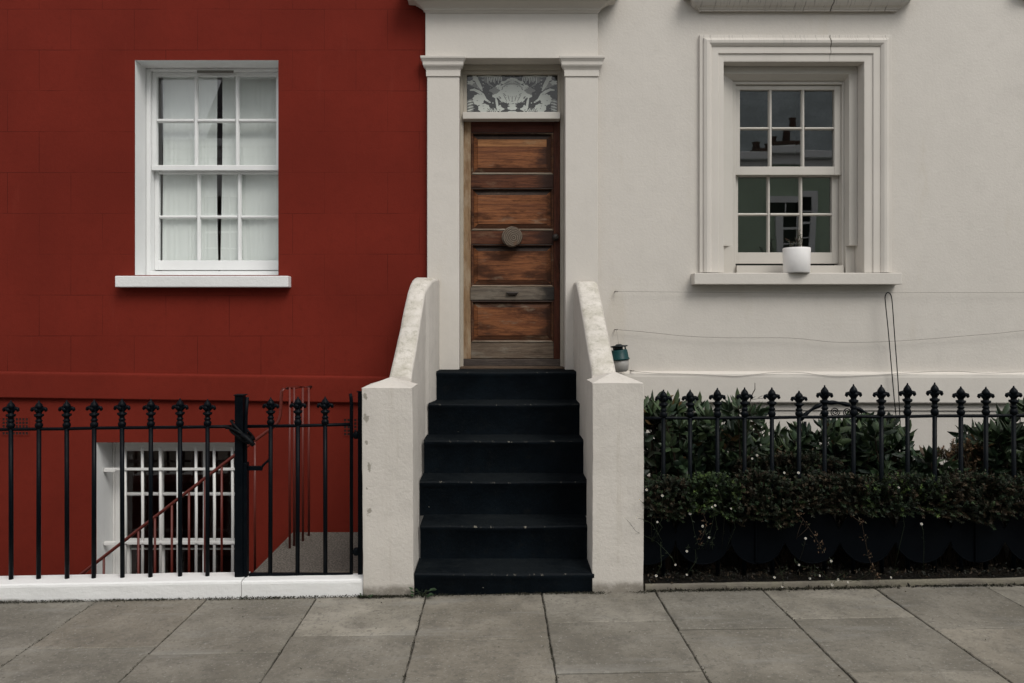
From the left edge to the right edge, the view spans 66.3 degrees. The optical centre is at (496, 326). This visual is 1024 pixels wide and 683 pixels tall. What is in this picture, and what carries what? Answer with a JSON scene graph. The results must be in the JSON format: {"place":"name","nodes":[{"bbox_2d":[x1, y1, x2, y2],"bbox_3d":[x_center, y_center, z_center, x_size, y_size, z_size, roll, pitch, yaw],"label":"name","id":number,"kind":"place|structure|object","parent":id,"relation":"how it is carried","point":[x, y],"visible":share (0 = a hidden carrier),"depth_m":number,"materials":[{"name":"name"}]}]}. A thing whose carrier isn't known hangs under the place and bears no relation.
{"place":"outdoors","nodes":[
{"label":"outdoors","id":0,"kind":"place"},
{"bbox_2d":[0,0,426,575],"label":"red house","id":1,"kind":"structure","parent":0,"point":[102,309],"depth_m":6.50,"materials":[{"name":"paint"}]},
{"bbox_2d":[113,442,234,573],"bbox_3d":[-2.720,1.689,6.825,1.185,1.462,0.130,0,0,0],"label":"basement window","id":2,"kind":"structure","parent":1,"relation":"in","point":[130,446],"depth_m":6.77,"materials":[{"name":"white paint"}]},
{"bbox_2d":[162,78,217,270],"bbox_3d":[-2.672,-1.335,6.845,0.493,1.890,0.003,0,0,0],"label":"net curtain","id":3,"kind":"object","parent":1,"relation":"hanging from","point":[179,239],"visible":0.73,"depth_m":6.84,"materials":[{"name":"white fabric"}]},
{"bbox_2d":[78,386,311,574],"bbox_3d":[-2.535,1.635,6.231,2.046,2.350,0.488,0,0,0],"label":"stair handrail","id":4,"kind":"object","parent":1,"relation":"attached to","point":[164,509],"visible":0.66,"depth_m":5.99,"materials":[{"name":"red metal"}]},
{"bbox_2d":[115,68,290,287],"bbox_3d":[-2.413,-1.266,6.635,1.417,1.884,0.450,0,0,0],"label":"window","id":5,"kind":"structure","parent":1,"relation":"in","point":[154,171],"depth_m":6.73,"materials":[{"name":"white paint"}]},
{"bbox_2d":[220,78,277,270],"bbox_3d":[-2.080,-1.335,6.846,0.668,1.890,0.003,0,0,0],"label":"net curtain","id":6,"kind":"object","parent":1,"relation":"hanging from","point":[258,147],"visible":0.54,"depth_m":6.85,"materials":[{"name":"white fabric"}]},
{"bbox_2d":[0,585,1023,682],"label":"pavement","id":7,"kind":"structure","parent":0,"point":[755,636],"depth_m":4.20,"materials":[{"name":"stone"}]},
{"bbox_2d":[242,571,362,598],"bbox_3d":[-1.213,1.736,4.990,0.760,0.323,0.194,0,0,0],"label":"gate threshold","id":8,"kind":"object","parent":7,"relation":"on","point":[304,585],"visible":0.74,"depth_m":4.90,"materials":[{"name":"stone"}]},
{"bbox_2d":[357,391,362,574],"bbox_3d":[-0.872,0.995,5.000,0.038,1.170,0.032,0,0,0],"label":"hanging post","id":9,"kind":"object","parent":8,"relation":"on","point":[360,535],"visible":0.79,"depth_m":4.99,"materials":[{"name":"black metal"}]},
{"bbox_2d":[244,393,358,575],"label":"iron gate","id":10,"kind":"structure","parent":9,"relation":"attached to","point":[298,405],"depth_m":4.99,"materials":[{"name":"black metal"}]},
{"bbox_2d":[362,377,418,596],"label":"gate pier","id":11,"kind":"structure","parent":7,"relation":"on","point":[390,483],"depth_m":4.88,"materials":[{"name":"white paint"}]},
{"bbox_2d":[409,587,435,597],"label":"weed","id":12,"kind":"object","parent":7,"relation":"on","point":[425,592],"visible":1,"depth_m":4.84,"materials":[{"name":"green plant"}]},
{"bbox_2d":[414,369,593,595],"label":"front steps","id":13,"kind":"structure","parent":7,"relation":"on","point":[503,493],"depth_m":5.45,"materials":[{"name":"black paint"}]},
{"bbox_2d":[390,277,439,557],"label":"stair wall","id":14,"kind":"structure","parent":13,"relation":"on","point":[416,359],"depth_m":5.81,"materials":[{"name":"white paint"}]},
{"bbox_2d":[573,281,615,517],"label":"stair wall","id":15,"kind":"structure","parent":13,"relation":"on","point":[592,355],"depth_m":5.74,"materials":[{"name":"white paint"}]},
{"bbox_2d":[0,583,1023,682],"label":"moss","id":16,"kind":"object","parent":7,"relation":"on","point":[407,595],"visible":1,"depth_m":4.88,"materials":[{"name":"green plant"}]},
{"bbox_2d":[586,372,643,592],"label":"gate pier","id":17,"kind":"structure","parent":7,"relation":"on","point":[615,459],"depth_m":4.88,"materials":[{"name":"white paint"}]},
{"bbox_2d":[643,577,1023,592],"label":"stone edging","id":18,"kind":"object","parent":7,"relation":"on","point":[739,585],"visible":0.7,"depth_m":4.90,"materials":[{"name":"white stone"}]},
{"bbox_2d":[643,515,1023,582],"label":"garden soil","id":19,"kind":"structure","parent":0,"point":[729,561],"depth_m":5.03,"materials":[{"name":"black soil"}]},
{"bbox_2d":[624,488,675,576],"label":"daisy plant","id":20,"kind":"object","parent":19,"relation":"on","point":[639,499],"visible":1,"depth_m":4.89,"materials":[{"name":"green plant"}]},
{"bbox_2d":[644,474,695,569],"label":"shrub","id":21,"kind":"object","parent":19,"relation":"on","point":[675,509],"visible":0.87,"depth_m":4.88,"materials":[{"name":"green plant"}]},
{"bbox_2d":[644,389,714,565],"bbox_3d":[1.250,1.019,5.529,0.838,1.186,0.904,0,0,0],"label":"evergreen shrub","id":22,"kind":"object","parent":19,"relation":"on","point":[676,459],"visible":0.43,"depth_m":5.33,"materials":[{"name":"green plant"}]},
{"bbox_2d":[686,484,734,575],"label":"daisy plant","id":23,"kind":"object","parent":19,"relation":"on","point":[702,526],"visible":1,"depth_m":4.88,"materials":[{"name":"green plant"}]},
{"bbox_2d":[676,471,745,569],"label":"shrub","id":24,"kind":"object","parent":19,"relation":"on","point":[704,487],"visible":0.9,"depth_m":4.89,"materials":[{"name":"green plant"}]},
{"bbox_2d":[697,509,711,544],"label":"trailing stem","id":25,"kind":"object","parent":24,"relation":"hanging from","point":[701,530],"visible":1,"depth_m":4.86,"materials":[{"name":"green plant"}]},
{"bbox_2d":[408,0,1023,476],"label":"white house","id":26,"kind":"structure","parent":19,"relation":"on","point":[674,168],"depth_m":6.50,"materials":[{"name":"paint"}]},
{"bbox_2d":[463,121,559,365],"bbox_3d":[0.130,-0.719,6.640,0.837,2.105,0.141,0,0,0],"label":"door","id":27,"kind":"structure","parent":26,"relation":"in","point":[512,169],"depth_m":6.66,"materials":[{"name":"brown wood"}]},
{"bbox_2d":[467,75,556,111],"bbox_3d":[0.131,-1.978,6.674,0.790,0.343,0.005,0,0,0],"label":"lace curtain","id":28,"kind":"object","parent":26,"relation":"hanging from","point":[511,93],"visible":0.99,"depth_m":6.67,"materials":[{"name":"white fabric"}]},
{"bbox_2d":[691,67,901,284],"bbox_3d":[2.457,-1.267,6.613,1.694,1.843,0.448,0,0,0],"label":"window","id":29,"kind":"structure","parent":26,"relation":"in","point":[842,81],"depth_m":6.65,"materials":[{"name":"beige paint"}]},
{"bbox_2d":[782,229,810,272],"bbox_3d":[2.462,-0.623,6.440,0.219,0.366,0.219,0,0,0],"label":"plant pot","id":30,"kind":"object","parent":29,"relation":"on","point":[797,259],"visible":0.95,"depth_m":6.36,"materials":[{"name":"ceramic"}]},
{"bbox_2d":[614,291,1023,292],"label":"garden wire","id":31,"kind":"object","parent":26,"relation":"attached to","point":[891,292],"visible":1,"depth_m":6.46,"materials":[{"name":"grey metal"}]},
{"bbox_2d":[614,329,1023,342],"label":"garden wire","id":32,"kind":"object","parent":26,"relation":"attached to","point":[809,339],"visible":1,"depth_m":6.46,"materials":[{"name":"grey metal"}]},
{"bbox_2d":[610,330,629,371],"bbox_3d":[0.995,0.196,6.371,0.158,0.338,0.160,-5,0,0],"label":"hanging trap","id":33,"kind":"object","parent":32,"relation":"hanging from","point":[621,358],"visible":0.88,"depth_m":6.31,"materials":[{"name":"plastic"}]},
{"bbox_2d":[630,370,1012,376],"bbox_3d":[2.902,0.383,6.466,3.604,0.052,0.077,0,0,0],"label":"garden wire","id":34,"kind":"object","parent":26,"relation":"attached to","point":[817,374],"visible":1,"depth_m":6.43,"materials":[{"name":"grey metal"}]},
{"bbox_2d":[885,292,900,425],"bbox_3d":[3.233,0.302,6.400,0.138,1.174,0.007,0,0,0],"label":"cable loop","id":35,"kind":"object","parent":26,"relation":"attached to","point":[895,353],"visible":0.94,"depth_m":6.40,"materials":[{"name":"black rubber"}]},
{"bbox_2d":[692,388,815,561],"bbox_3d":[1.843,1.034,5.618,1.114,1.159,1.070,0,0,0],"label":"evergreen shrub","id":36,"kind":"object","parent":19,"relation":"on","point":[731,438],"visible":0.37,"depth_m":5.32,"materials":[{"name":"green plant"}]},
{"bbox_2d":[747,389,766,419],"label":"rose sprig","id":37,"kind":"object","parent":19,"relation":"on","point":[756,403],"visible":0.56,"depth_m":5.50,"materials":[{"name":"green plant"}]},
{"bbox_2d":[726,466,801,569],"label":"shrub","id":38,"kind":"object","parent":19,"relation":"on","point":[781,487],"visible":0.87,"depth_m":4.89,"materials":[{"name":"green plant"}]},
{"bbox_2d":[749,444,799,495],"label":"daisy plant","id":39,"kind":"object","parent":38,"relation":"on","point":[757,465],"visible":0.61,"depth_m":5.04,"materials":[{"name":"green plant"}]},
{"bbox_2d":[728,449,843,569],"bbox_3d":[1.920,1.186,5.242,0.754,0.774,0.341,0,0,0],"label":"shrub","id":40,"kind":"object","parent":19,"relation":"on","point":[834,464],"visible":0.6,"depth_m":5.13,"materials":[{"name":"green plant"}]},
{"bbox_2d":[773,537,833,587],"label":"daisy plant","id":41,"kind":"object","parent":19,"relation":"on","point":[804,566],"visible":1,"depth_m":4.88,"materials":[{"name":"green plant"}]},
{"bbox_2d":[775,468,873,569],"bbox_3d":[2.075,1.234,4.997,0.548,0.679,0.357,0,0,0],"label":"shrub","id":42,"kind":"object","parent":19,"relation":"on","point":[817,483],"visible":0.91,"depth_m":4.88,"materials":[{"name":"green plant"}]},
{"bbox_2d":[796,512,825,552],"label":"trailing stem","id":43,"kind":"object","parent":42,"relation":"hanging from","point":[811,531],"visible":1,"depth_m":4.86,"materials":[{"name":"green plant"}]},
{"bbox_2d":[846,510,880,580],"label":"trailing stem","id":44,"kind":"object","parent":42,"relation":"hanging from","point":[877,574],"visible":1,"depth_m":4.86,"materials":[{"name":"green plant"}]},
{"bbox_2d":[643,382,1023,577],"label":"iron railing","id":45,"kind":"object","parent":19,"relation":"on","point":[757,541],"visible":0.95,"depth_m":4.98,"materials":[{"name":"black metal"}]},
{"bbox_2d":[801,400,869,426],"bbox_3d":[2.570,1.096,5.900,0.591,1.087,0.036,0,0,0],"label":"scroll ornament","id":46,"kind":"object","parent":45,"relation":"attached to","point":[842,403],"visible":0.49,"depth_m":5.89,"materials":[{"name":"black metal"}]},
{"bbox_2d":[645,558,1023,591],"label":"leaf litter","id":47,"kind":"object","parent":19,"relation":"on","point":[833,574],"visible":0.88,"depth_m":4.96,"materials":[{"name":"brown plant"}]},
{"bbox_2d":[786,411,900,556],"bbox_3d":[2.506,1.101,5.737,0.818,1.025,1.296,0,0,30],"label":"evergreen shrub","id":48,"kind":"object","parent":19,"relation":"on","point":[839,437],"visible":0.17,"depth_m":5.39,"materials":[{"name":"green plant"}]},
{"bbox_2d":[831,486,923,585],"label":"daisy plant","id":49,"kind":"object","parent":19,"relation":"on","point":[896,559],"visible":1,"depth_m":4.88,"materials":[{"name":"green plant"}]},
{"bbox_2d":[847,469,952,567],"bbox_3d":[2.540,1.235,4.992,0.601,0.676,0.365,0,0,0],"label":"shrub","id":50,"kind":"object","parent":19,"relation":"on","point":[918,486],"visible":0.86,"depth_m":4.89,"materials":[{"name":"green plant"}]},
{"bbox_2d":[856,412,977,560],"bbox_3d":[2.926,1.090,5.506,0.870,1.047,1.206,0,0,22],"label":"evergreen shrub","id":51,"kind":"object","parent":19,"relation":"on","point":[894,458],"visible":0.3,"depth_m":5.27,"materials":[{"name":"green plant"}]},
{"bbox_2d":[919,466,1014,566],"bbox_3d":[2.978,1.220,4.995,0.505,0.706,0.359,0,0,0],"label":"shrub","id":52,"kind":"object","parent":19,"relation":"on","point":[956,483],"visible":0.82,"depth_m":4.89,"materials":[{"name":"green plant"}]},
{"bbox_2d":[937,437,1007,565],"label":"shrub","id":53,"kind":"object","parent":19,"relation":"on","point":[950,452],"visible":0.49,"depth_m":5.36,"materials":[{"name":"green plant"}]},
{"bbox_2d":[943,397,1023,524],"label":"evergreen shrub","id":54,"kind":"object","parent":19,"relation":"on","point":[999,444],"visible":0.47,"depth_m":5.32,"materials":[{"name":"green plant"}]},
{"bbox_2d":[988,470,1023,566],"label":"shrub","id":55,"kind":"object","parent":19,"relation":"on","point":[1017,483],"visible":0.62,"depth_m":4.91,"materials":[{"name":"green plant"}]},
{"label":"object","id":56,"kind":"structure","parent":0,"visible":0},
{"bbox_2d":[0,572,249,602],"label":"railing kerb","id":57,"kind":"structure","parent":56,"relation":"on","point":[27,588],"depth_m":4.90,"materials":[{"name":"white paint"}]},
{"bbox_2d":[0,394,268,579],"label":"iron railing","id":58,"kind":"object","parent":57,"relation":"on","point":[242,469],"visible":0.99,"depth_m":4.99,"materials":[{"name":"black metal"}]},
{"bbox_2d":[225,419,254,446],"bbox_3d":[-1.599,0.672,4.985,0.212,0.163,0.143,0,0,24],"label":"wound cable","id":59,"kind":"object","parent":58,"relation":"attached to","point":[248,438],"visible":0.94,"depth_m":4.94,"materials":[{"name":"black rubber"}]},
{"bbox_2d":[254,532,357,571],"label":"landing slab","id":60,"kind":"structure","parent":56,"relation":"on","point":[311,553],"depth_m":5.86,"materials":[{"name":"concrete"}]}
]}

